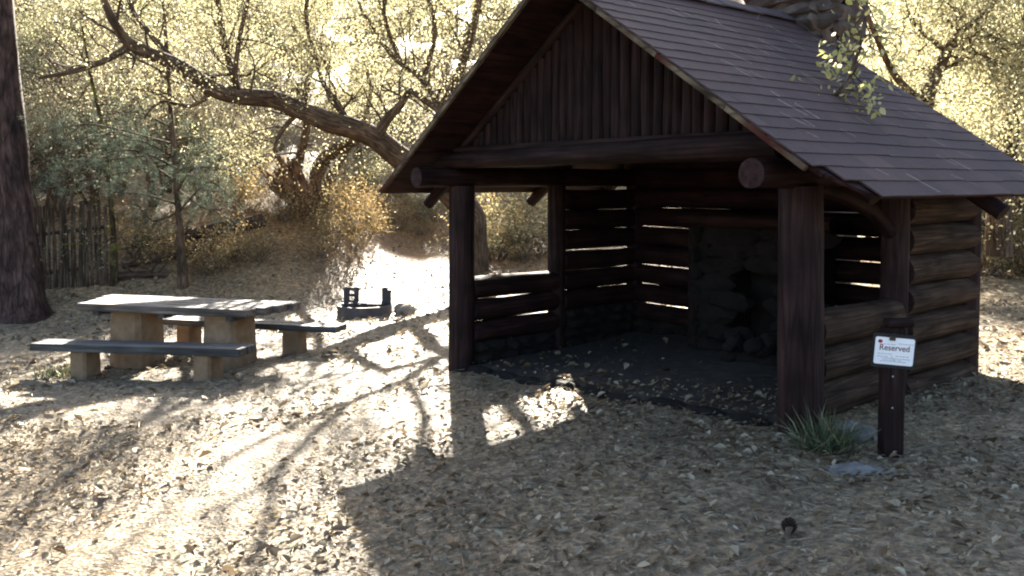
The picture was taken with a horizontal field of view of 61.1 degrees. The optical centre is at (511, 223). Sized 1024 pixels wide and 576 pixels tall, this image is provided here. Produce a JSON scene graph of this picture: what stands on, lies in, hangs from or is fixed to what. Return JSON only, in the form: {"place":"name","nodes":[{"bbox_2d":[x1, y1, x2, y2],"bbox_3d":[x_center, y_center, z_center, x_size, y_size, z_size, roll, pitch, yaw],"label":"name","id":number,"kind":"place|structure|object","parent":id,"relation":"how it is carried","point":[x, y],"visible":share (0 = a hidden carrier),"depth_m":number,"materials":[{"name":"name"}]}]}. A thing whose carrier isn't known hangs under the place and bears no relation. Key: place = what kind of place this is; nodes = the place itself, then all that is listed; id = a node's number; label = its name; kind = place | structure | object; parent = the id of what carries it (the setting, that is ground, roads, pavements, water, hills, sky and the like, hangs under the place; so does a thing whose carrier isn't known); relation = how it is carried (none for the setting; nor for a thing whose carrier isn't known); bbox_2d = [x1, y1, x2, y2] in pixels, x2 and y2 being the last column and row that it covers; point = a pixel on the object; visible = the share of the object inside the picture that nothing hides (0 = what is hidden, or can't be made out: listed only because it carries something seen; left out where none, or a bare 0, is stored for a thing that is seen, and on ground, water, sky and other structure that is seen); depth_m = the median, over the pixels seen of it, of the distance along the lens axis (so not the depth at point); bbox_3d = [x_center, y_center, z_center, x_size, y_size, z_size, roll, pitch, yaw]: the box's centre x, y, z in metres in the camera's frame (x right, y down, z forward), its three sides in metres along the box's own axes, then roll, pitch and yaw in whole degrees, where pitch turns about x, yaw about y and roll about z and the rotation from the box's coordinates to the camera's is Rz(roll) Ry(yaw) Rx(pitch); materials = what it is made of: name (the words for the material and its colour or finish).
{"place":"outdoors","nodes":[
{"label":"outdoors","id":0,"kind":"place"},
{"bbox_2d":[16,0,153,146],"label":"hillside tree","id":1,"kind":"object","parent":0,"point":[27,50],"visible":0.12,"depth_m":28.46,"materials":[{"name":"yellow plant"}]},
{"bbox_2d":[0,0,1023,575],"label":"ground","id":2,"kind":"structure","parent":0,"point":[416,260],"depth_m":5.99,"materials":[{"name":"brown soil"}]},
{"bbox_2d":[0,0,52,324],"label":"ponderosa pine","id":3,"kind":"object","parent":2,"relation":"on","point":[23,299],"visible":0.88,"depth_m":14.37,"materials":[{"name":"brown plant"}]},
{"bbox_2d":[14,0,76,39],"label":"hillside tree","id":4,"kind":"object","parent":2,"relation":"on","point":[24,10],"visible":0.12,"depth_m":37.51,"materials":[{"name":"yellow plant"}]},
{"bbox_2d":[20,362,97,382],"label":"grass tuft","id":5,"kind":"object","parent":2,"relation":"on","point":[66,370],"visible":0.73,"depth_m":9.92,"materials":[{"name":"green plant"}]},
{"bbox_2d":[19,54,101,205],"bbox_3d":[-10.179,-1.881,18.095,3.881,3.633,3.357,-2,3,-31],"label":"hillside tree","id":6,"kind":"object","parent":2,"relation":"on","point":[38,178],"visible":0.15,"depth_m":18.52,"materials":[{"name":"green plant"}]},
{"bbox_2d":[34,196,107,289],"bbox_3d":[-8.858,0.545,15.367,3.192,2.074,0.182,0,3,-11],"label":"stake fence","id":7,"kind":"object","parent":2,"relation":"on","point":[67,275],"visible":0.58,"depth_m":15.51,"materials":[{"name":"brown wood"}]},
{"bbox_2d":[14,0,150,195],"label":"hillside tree","id":8,"kind":"object","parent":2,"relation":"on","point":[64,68],"visible":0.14,"depth_m":22.08,"materials":[{"name":"green plant"}]},
{"bbox_2d":[17,23,155,225],"bbox_3d":[-9.791,-1.978,18.162,4.592,4.299,3.973,0,3,3],"label":"hillside tree","id":9,"kind":"object","parent":2,"relation":"on","point":[55,200],"visible":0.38,"depth_m":17.48,"materials":[{"name":"green plant"}]},
{"bbox_2d":[25,81,150,217],"bbox_3d":[-8.990,-1.530,18.241,2.720,2.944,3.144,-2,3,-31],"label":"hillside tree","id":10,"kind":"object","parent":2,"relation":"on","point":[64,195],"visible":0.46,"depth_m":17.75,"materials":[{"name":"green plant"}]},
{"bbox_2d":[19,1,182,206],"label":"hillside tree","id":11,"kind":"object","parent":2,"relation":"on","point":[89,176],"visible":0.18,"depth_m":19.32,"materials":[{"name":"green plant"}]},
{"bbox_2d":[14,0,196,89],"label":"hillside tree","id":12,"kind":"object","parent":2,"relation":"on","point":[66,2],"visible":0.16,"depth_m":33.68,"materials":[{"name":"yellow plant"}]},
{"bbox_2d":[27,0,186,194],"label":"hillside tree","id":13,"kind":"object","parent":2,"relation":"on","point":[126,178],"visible":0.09,"depth_m":21.24,"materials":[{"name":"green plant"}]},
{"bbox_2d":[30,0,209,286],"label":"young pine","id":14,"kind":"object","parent":2,"relation":"on","point":[113,278],"visible":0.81,"depth_m":15.53,"materials":[{"name":"green plant"}]},
{"bbox_2d":[14,0,250,154],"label":"hillside tree","id":15,"kind":"object","parent":2,"relation":"on","point":[52,29],"visible":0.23,"depth_m":27.45,"materials":[{"name":"green plant"}]},
{"bbox_2d":[45,0,222,193],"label":"hillside tree","id":16,"kind":"object","parent":2,"relation":"on","point":[159,176],"visible":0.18,"depth_m":21.64,"materials":[{"name":"green plant"}]},
{"bbox_2d":[19,0,252,288],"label":"young pine","id":17,"kind":"object","parent":2,"relation":"on","point":[182,277],"visible":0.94,"depth_m":15.38,"materials":[{"name":"green plant"}]},
{"bbox_2d":[85,201,188,257],"bbox_3d":[-7.137,0.017,16.690,1.770,1.234,2.112,-1,3,-13],"label":"dry shrub","id":18,"kind":"object","parent":2,"relation":"on","point":[127,235],"visible":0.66,"depth_m":16.43,"materials":[{"name":"green plant"}]},
{"bbox_2d":[29,339,255,381],"bbox_3d":[-4.179,1.574,9.704,2.861,0.572,0.324,1,3,18],"label":"picnic bench","id":19,"kind":"object","parent":2,"relation":"on","point":[85,360],"visible":0.89,"depth_m":9.55,"materials":[{"name":"paint"}]},
{"bbox_2d":[118,253,176,280],"bbox_3d":[-6.673,0.768,15.931,1.076,0.550,0.369,0,3,0],"label":"fallen log","id":20,"kind":"object","parent":2,"relation":"on","point":[128,275],"visible":0.98,"depth_m":15.89,"materials":[{"name":"brown wood"}]},
{"bbox_2d":[119,220,195,270],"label":"dry shrub","id":21,"kind":"object","parent":2,"relation":"on","point":[162,249],"visible":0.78,"depth_m":16.27,"materials":[{"name":"green plant"}]},
{"bbox_2d":[50,7,269,206],"bbox_3d":[-7.069,-2.370,18.049,4.630,4.334,4.005,-1,3,-26],"label":"hillside tree","id":22,"kind":"object","parent":2,"relation":"on","point":[158,136],"visible":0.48,"depth_m":18.25,"materials":[{"name":"green plant"}]},
{"bbox_2d":[122,233,212,268],"bbox_3d":[-6.533,0.497,16.520,1.627,0.669,0.306,-2,3,-34],"label":"fallen log","id":23,"kind":"object","parent":2,"relation":"on","point":[133,264],"visible":0.49,"depth_m":16.40,"materials":[{"name":"brown wood"}]},
{"bbox_2d":[77,294,300,369],"bbox_3d":[-3.947,1.376,10.412,2.690,0.882,0.824,1,3,15],"label":"picnic table","id":24,"kind":"object","parent":2,"relation":"on","point":[137,317],"visible":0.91,"depth_m":10.26,"materials":[{"name":"beige concrete"}]},
{"bbox_2d":[110,0,279,148],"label":"hillside tree","id":25,"kind":"object","parent":2,"relation":"on","point":[241,55],"visible":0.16,"depth_m":28.30,"materials":[{"name":"yellow plant"}]},
{"bbox_2d":[130,213,265,248],"bbox_3d":[-6.167,0.144,17.232,2.573,0.665,0.617,-1,3,-30],"label":"fallen log","id":26,"kind":"object","parent":2,"relation":"on","point":[258,220],"visible":0.51,"depth_m":17.43,"materials":[{"name":"brown wood"}]},
{"bbox_2d":[166,234,232,280],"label":"dry shrub","id":27,"kind":"object","parent":2,"relation":"on","point":[207,263],"visible":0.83,"depth_m":16.19,"materials":[{"name":"brown plant"}]},
{"bbox_2d":[146,0,252,54],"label":"hillside tree","id":28,"kind":"object","parent":2,"relation":"on","point":[186,14],"visible":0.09,"depth_m":40.06,"materials":[{"name":"green plant"}]},
{"bbox_2d":[162,222,255,272],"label":"dry shrub","id":29,"kind":"object","parent":2,"relation":"on","point":[200,252],"visible":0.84,"depth_m":16.29,"materials":[{"name":"brown plant"}]},
{"bbox_2d":[162,146,264,201],"bbox_3d":[-6.709,-0.998,19.276,2.340,1.522,1.755,-1,3,-17],"label":"dry shrub","id":30,"kind":"object","parent":2,"relation":"on","point":[219,184],"visible":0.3,"depth_m":19.36,"materials":[{"name":"green plant"}]},
{"bbox_2d":[162,82,278,185],"bbox_3d":[-6.594,-2.174,20.196,3.151,2.950,2.726,-2,3,-36],"label":"hillside tree","id":31,"kind":"object","parent":2,"relation":"on","point":[221,124],"visible":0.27,"depth_m":20.25,"materials":[{"name":"green plant"}]},
{"bbox_2d":[145,34,310,199],"bbox_3d":[-6.739,-2.411,20.122,3.635,3.934,4.202,-2,3,-41],"label":"hillside tree","id":32,"kind":"object","parent":2,"relation":"on","point":[214,117],"visible":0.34,"depth_m":19.42,"materials":[{"name":"green plant"}]},
{"bbox_2d":[188,202,277,262],"bbox_3d":[-5.336,0.166,16.644,1.672,1.165,1.994,-1,3,-15],"label":"dry shrub","id":33,"kind":"object","parent":2,"relation":"on","point":[236,244],"visible":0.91,"depth_m":16.66,"materials":[{"name":"brown plant"}]},
{"bbox_2d":[168,0,303,70],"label":"hillside tree","id":34,"kind":"object","parent":2,"relation":"on","point":[270,2],"visible":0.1,"depth_m":37.02,"materials":[{"name":"green plant"}]},
{"bbox_2d":[165,56,315,180],"bbox_3d":[-7.538,-2.709,23.634,4.145,3.880,3.585,2,3,38],"label":"hillside tree","id":35,"kind":"object","parent":2,"relation":"on","point":[245,122],"visible":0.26,"depth_m":23.02,"materials":[{"name":"green plant"}]},
{"bbox_2d":[219,53,278,113],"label":"hillside tree","id":36,"kind":"object","parent":2,"relation":"on","point":[258,76],"visible":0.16,"depth_m":31.83,"materials":[{"name":"yellow plant"}]},
{"bbox_2d":[211,110,287,178],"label":"hillside tree","id":37,"kind":"object","parent":2,"relation":"on","point":[259,161],"visible":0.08,"depth_m":24.88,"materials":[{"name":"green plant"}]},
{"bbox_2d":[163,316,346,353],"bbox_3d":[-3.415,1.502,11.058,2.710,0.544,0.324,1,3,15],"label":"picnic bench","id":38,"kind":"object","parent":2,"relation":"on","point":[294,337],"visible":0.53,"depth_m":10.82,"materials":[{"name":"paint"}]},
{"bbox_2d":[223,217,295,260],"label":"dry shrub","id":39,"kind":"object","parent":2,"relation":"on","point":[267,250],"visible":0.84,"depth_m":16.86,"materials":[{"name":"brown plant"}]},
{"bbox_2d":[210,141,315,212],"bbox_3d":[-5.679,-0.997,18.569,2.581,1.508,2.163,1,3,22],"label":"dry shrub","id":40,"kind":"object","parent":2,"relation":"on","point":[244,199],"visible":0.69,"depth_m":18.41,"materials":[{"name":"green plant"}]},
{"bbox_2d":[16,0,516,272],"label":"leaning oak","id":41,"kind":"object","parent":2,"relation":"on","point":[382,143],"visible":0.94,"depth_m":16.32,"materials":[{"name":"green plant"}]},
{"bbox_2d":[240,173,320,227],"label":"dry shrub","id":42,"kind":"object","parent":2,"relation":"on","point":[283,206],"visible":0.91,"depth_m":18.13,"materials":[{"name":"brown plant"}]},
{"bbox_2d":[262,112,329,167],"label":"hillside tree","id":43,"kind":"object","parent":2,"relation":"on","point":[283,147],"visible":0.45,"depth_m":25.86,"materials":[{"name":"green plant"}]},
{"bbox_2d":[257,15,347,79],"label":"hillside tree","id":44,"kind":"object","parent":2,"relation":"on","point":[279,45],"visible":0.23,"depth_m":35.32,"materials":[{"name":"green plant"}]},
{"bbox_2d":[281,0,339,40],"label":"hillside tree","id":45,"kind":"object","parent":2,"relation":"on","point":[311,13],"visible":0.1,"depth_m":40.37,"materials":[{"name":"yellow plant"}]},
{"bbox_2d":[290,225,349,258],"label":"dry shrub","id":46,"kind":"object","parent":2,"relation":"on","point":[321,244],"visible":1,"depth_m":17.31,"materials":[{"name":"brown plant"}]},
{"bbox_2d":[198,0,461,215],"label":"multi stem tree","id":47,"kind":"object","parent":2,"relation":"on","point":[325,157],"visible":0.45,"depth_m":19.14,"materials":[{"name":"yellow plant"}]},
{"bbox_2d":[289,171,379,230],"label":"dry shrub","id":48,"kind":"object","parent":2,"relation":"on","point":[320,205],"visible":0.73,"depth_m":18.58,"materials":[{"name":"brown plant"}]},
{"bbox_2d":[299,196,381,246],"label":"dry shrub","id":49,"kind":"object","parent":2,"relation":"on","point":[332,229],"visible":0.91,"depth_m":18.07,"materials":[{"name":"brown plant"}]},
{"bbox_2d":[306,158,383,202],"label":"dry shrub","id":50,"kind":"object","parent":2,"relation":"on","point":[341,171],"visible":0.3,"depth_m":22.61,"materials":[{"name":"yellow plant"}]},
{"bbox_2d":[292,0,402,75],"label":"hillside tree","id":51,"kind":"object","parent":2,"relation":"on","point":[353,13],"visible":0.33,"depth_m":35.13,"materials":[{"name":"yellow plant"}]},
{"bbox_2d":[325,199,370,238],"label":"dry shrub","id":52,"kind":"object","parent":2,"relation":"on","point":[353,229],"visible":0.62,"depth_m":18.91,"materials":[{"name":"brown plant"}]},
{"bbox_2d":[306,138,392,195],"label":"dry shrub","id":53,"kind":"object","parent":2,"relation":"on","point":[358,172],"visible":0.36,"depth_m":23.49,"materials":[{"name":"yellow plant"}]},
{"bbox_2d":[327,164,387,218],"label":"dry shrub","id":54,"kind":"object","parent":2,"relation":"on","point":[356,195],"visible":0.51,"depth_m":19.94,"materials":[{"name":"yellow plant"}]},
{"bbox_2d":[329,178,392,226],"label":"dry shrub","id":55,"kind":"object","parent":2,"relation":"on","point":[370,212],"visible":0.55,"depth_m":20.11,"materials":[{"name":"yellow plant"}]},
{"bbox_2d":[346,227,377,255],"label":"dry shrub","id":56,"kind":"object","parent":2,"relation":"on","point":[357,246],"visible":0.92,"depth_m":18.26,"materials":[{"name":"brown plant"}]},
{"bbox_2d":[336,287,391,318],"bbox_3d":[-2.440,1.314,14.293,0.927,0.552,0.900,0,3,6],"label":"fire ring","id":57,"kind":"object","parent":2,"relation":"on","point":[348,308],"visible":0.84,"depth_m":14.16,"materials":[{"name":"metal"}]},
{"bbox_2d":[344,107,386,170],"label":"hillside tree","id":58,"kind":"object","parent":2,"relation":"on","point":[361,150],"visible":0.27,"depth_m":24.99,"materials":[{"name":"green plant"}]},
{"bbox_2d":[340,203,396,238],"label":"dry shrub","id":59,"kind":"object","parent":2,"relation":"on","point":[373,231],"visible":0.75,"depth_m":19.68,"materials":[{"name":"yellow plant"}]},
{"bbox_2d":[339,0,403,35],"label":"hillside tree","id":60,"kind":"object","parent":2,"relation":"on","point":[380,9],"visible":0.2,"depth_m":41.05,"materials":[{"name":"yellow plant"}]},
{"bbox_2d":[342,154,417,206],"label":"dry shrub","id":61,"kind":"object","parent":2,"relation":"on","point":[376,180],"visible":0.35,"depth_m":23.30,"materials":[{"name":"yellow plant"}]},
{"bbox_2d":[366,209,401,235],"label":"dry shrub","id":62,"kind":"object","parent":2,"relation":"on","point":[383,222],"visible":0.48,"depth_m":20.87,"materials":[{"name":"brown plant"}]},
{"bbox_2d":[366,193,415,221],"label":"dry shrub","id":63,"kind":"object","parent":2,"relation":"on","point":[391,207],"visible":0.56,"depth_m":22.19,"materials":[{"name":"brown plant"}]},
{"bbox_2d":[369,195,424,230],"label":"dry shrub","id":64,"kind":"object","parent":2,"relation":"on","point":[401,214],"visible":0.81,"depth_m":21.76,"materials":[{"name":"brown plant"}]},
{"bbox_2d":[374,167,428,204],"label":"dry shrub","id":65,"kind":"object","parent":2,"relation":"on","point":[400,196],"visible":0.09,"depth_m":23.37,"materials":[{"name":"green plant"}]},
{"bbox_2d":[379,91,424,144],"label":"hillside tree","id":66,"kind":"object","parent":2,"relation":"on","point":[399,134],"visible":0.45,"depth_m":27.78,"materials":[{"name":"green plant"}]},
{"bbox_2d":[394,303,415,314],"bbox_3d":[-1.733,1.427,14.121,0.332,0.286,0.314,-1,3,-30],"label":"rock","id":67,"kind":"object","parent":2,"relation":"on","point":[405,308],"visible":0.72,"depth_m":14.02,"materials":[{"name":"grey stone"}]},
{"bbox_2d":[395,0,437,36],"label":"hillside tree","id":68,"kind":"object","parent":2,"relation":"on","point":[415,14],"visible":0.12,"depth_m":40.48,"materials":[{"name":"yellow plant"}]},
{"bbox_2d":[393,193,448,222],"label":"dry shrub","id":69,"kind":"object","parent":2,"relation":"on","point":[426,209],"visible":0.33,"depth_m":22.30,"materials":[{"name":"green plant"}]},
{"bbox_2d":[395,194,446,221],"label":"dry shrub","id":70,"kind":"object","parent":2,"relation":"on","point":[415,214],"visible":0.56,"depth_m":22.42,"materials":[{"name":"brown plant"}]},
{"bbox_2d":[402,215,439,237],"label":"dry shrub","id":71,"kind":"object","parent":2,"relation":"on","point":[423,229],"visible":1,"depth_m":21.81,"materials":[{"name":"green plant"}]},
{"bbox_2d":[413,0,488,50],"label":"hillside tree","id":72,"kind":"object","parent":2,"relation":"on","point":[430,24],"visible":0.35,"depth_m":37.08,"materials":[{"name":"yellow plant"}]},
{"bbox_2d":[432,196,518,259],"bbox_3d":[-0.849,0.144,19.717,2.340,1.522,1.755,2,3,38],"label":"dry shrub","id":73,"kind":"object","parent":2,"relation":"on","point":[436,239],"visible":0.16,"depth_m":19.44,"materials":[{"name":"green plant"}]},
{"bbox_2d":[429,206,543,261],"bbox_3d":[-0.330,0.236,18.935,2.454,1.334,1.918,-2,3,-40],"label":"dry shrub","id":74,"kind":"object","parent":2,"relation":"on","point":[496,238],"visible":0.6,"depth_m":18.79,"materials":[{"name":"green plant"}]},
{"bbox_2d":[459,0,519,55],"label":"hillside tree","id":75,"kind":"object","parent":2,"relation":"on","point":[491,28],"visible":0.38,"depth_m":36.20,"materials":[{"name":"yellow plant"}]},
{"bbox_2d":[442,192,547,248],"bbox_3d":[0.079,-0.465,20.272,2.950,2.057,3.519,1,3,15],"label":"dry shrub","id":76,"kind":"object","parent":2,"relation":"on","point":[528,210],"visible":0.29,"depth_m":19.80,"materials":[{"name":"brown plant"}]},
{"bbox_2d":[476,192,547,257],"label":"dry shrub","id":77,"kind":"object","parent":2,"relation":"on","point":[532,229],"visible":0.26,"depth_m":18.95,"materials":[{"name":"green plant"}]},
{"bbox_2d":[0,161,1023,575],"bbox_3d":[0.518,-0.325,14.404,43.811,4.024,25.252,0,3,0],"label":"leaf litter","id":78,"kind":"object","parent":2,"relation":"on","point":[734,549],"visible":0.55,"depth_m":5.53,"materials":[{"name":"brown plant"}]},
{"bbox_2d":[478,192,547,243],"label":"dry shrub","id":79,"kind":"object","parent":2,"relation":"on","point":[511,197],"visible":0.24,"depth_m":20.15,"materials":[{"name":"brown plant"}]},
{"bbox_2d":[486,198,547,261],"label":"dry shrub","id":80,"kind":"object","parent":2,"relation":"on","point":[517,251],"visible":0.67,"depth_m":18.62,"materials":[{"name":"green plant"}]},
{"bbox_2d":[379,0,1023,435],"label":"log shelter","id":81,"kind":"object","parent":2,"relation":"on","point":[663,112],"visible":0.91,"depth_m":7.40,"materials":[{"name":"wood"}]},
{"bbox_2d":[629,2,1001,188],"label":"pine needle litter","id":82,"kind":"object","parent":81,"relation":"on","point":[819,83],"visible":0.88,"depth_m":6.62,"materials":[{"name":"brown plant"}]},
{"bbox_2d":[781,517,797,533],"bbox_3d":[1.316,1.432,4.118,0.076,0.077,0.076,0,3,0],"label":"pine cone","id":83,"kind":"object","parent":2,"relation":"on","point":[788,522],"visible":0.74,"depth_m":4.10,"materials":[{"name":"brown plant"}]},
{"bbox_2d":[774,395,880,458],"bbox_3d":[1.990,1.253,5.380,0.710,0.325,0.695,0,3,0],"label":"grass tuft","id":84,"kind":"object","parent":2,"relation":"on","point":[825,439],"visible":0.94,"depth_m":5.36,"materials":[{"name":"green plant"}]},
{"bbox_2d":[826,461,875,476],"bbox_3d":[1.965,1.412,4.985,0.333,0.074,0.178,0,3,0],"label":"flat stone","id":85,"kind":"object","parent":2,"relation":"on","point":[855,467],"visible":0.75,"depth_m":4.94,"materials":[{"name":"grey stone"}]},
{"bbox_2d":[832,420,877,443],"bbox_3d":[2.204,1.361,5.561,0.303,0.176,0.228,-1,3,-21],"label":"rock","id":86,"kind":"object","parent":2,"relation":"on","point":[867,432],"visible":0.4,"depth_m":5.49,"materials":[{"name":"grey stone"}]},
{"bbox_2d":[866,467,896,475],"bbox_3d":[2.094,1.413,4.944,0.195,0.048,0.145,0,3,0],"label":"flat stone","id":87,"kind":"object","parent":2,"relation":"on","point":[878,469],"visible":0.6,"depth_m":4.91,"materials":[{"name":"grey stone"}]},
{"bbox_2d":[858,16,911,77],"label":"tree","id":88,"kind":"object","parent":2,"relation":"on","point":[867,64],"visible":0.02,"depth_m":25.51,"materials":[{"name":"yellow plant"}]},
{"bbox_2d":[877,317,914,457],"bbox_3d":[2.319,1.044,5.242,0.176,0.951,0.115,0,3,4],"label":"sign post","id":89,"kind":"object","parent":2,"relation":"on","point":[891,401],"visible":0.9,"depth_m":5.20,"materials":[{"name":"wood"}]},
{"bbox_2d":[870,332,916,369],"bbox_3d":[2.276,0.759,5.165,0.265,0.222,0.028,0,3,4],"label":"reserved sign","id":90,"kind":"object","parent":89,"relation":"attached to","point":[896,351],"visible":1,"depth_m":5.17,"materials":[{"name":"paper"}]},
{"bbox_2d":[860,0,934,60],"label":"tree","id":91,"kind":"object","parent":2,"relation":"on","point":[879,3],"visible":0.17,"depth_m":35.39,"materials":[{"name":"yellow plant"}]},
{"bbox_2d":[790,0,1023,216],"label":"overhanging tree","id":92,"kind":"object","parent":2,"relation":"on","point":[927,94],"visible":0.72,"depth_m":12.10,"materials":[{"name":"yellow plant"}]},
{"bbox_2d":[859,5,989,236],"bbox_3d":[7.093,-1.921,17.346,5.248,5.495,5.211,-2,3,-41],"label":"tree","id":93,"kind":"object","parent":2,"relation":"on","point":[944,114],"visible":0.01,"depth_m":16.22,"materials":[{"name":"yellow plant"}]},
{"bbox_2d":[894,20,977,73],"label":"tree","id":94,"kind":"object","parent":2,"relation":"on","point":[922,44],"visible":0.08,"depth_m":32.16,"materials":[{"name":"yellow plant"}]},
{"bbox_2d":[868,0,1023,271],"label":"thick trunk tree","id":95,"kind":"object","parent":2,"relation":"on","point":[998,241],"visible":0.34,"depth_m":13.41,"materials":[{"name":"yellow plant"}]},
{"bbox_2d":[895,33,1001,142],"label":"tree","id":96,"kind":"object","parent":2,"relation":"on","point":[955,93],"visible":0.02,"depth_m":18.48,"materials":[{"name":"yellow plant"}]},
{"bbox_2d":[879,0,1023,266],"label":"tree","id":97,"kind":"object","parent":2,"relation":"on","point":[1018,155],"visible":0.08,"depth_m":15.46,"materials":[{"name":"yellow plant"}]},
{"bbox_2d":[978,124,1021,272],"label":"tree","id":98,"kind":"object","parent":2,"relation":"on","point":[982,263],"visible":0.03,"depth_m":15.14,"materials":[{"name":"yellow plant"}]},
{"bbox_2d":[981,201,1023,276],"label":"meadow shrub","id":99,"kind":"object","parent":2,"relation":"on","point":[999,271],"visible":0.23,"depth_m":15.07,"materials":[{"name":"brown plant"}]},
{"bbox_2d":[981,141,1023,269],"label":"thicket tree","id":100,"kind":"object","parent":2,"relation":"on","point":[1020,253],"visible":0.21,"depth_m":14.30,"materials":[{"name":"yellow plant"}]},
{"bbox_2d":[982,198,1023,272],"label":"meadow shrub","id":101,"kind":"object","parent":2,"relation":"on","point":[1013,271],"visible":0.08,"depth_m":15.49,"materials":[{"name":"brown plant"}]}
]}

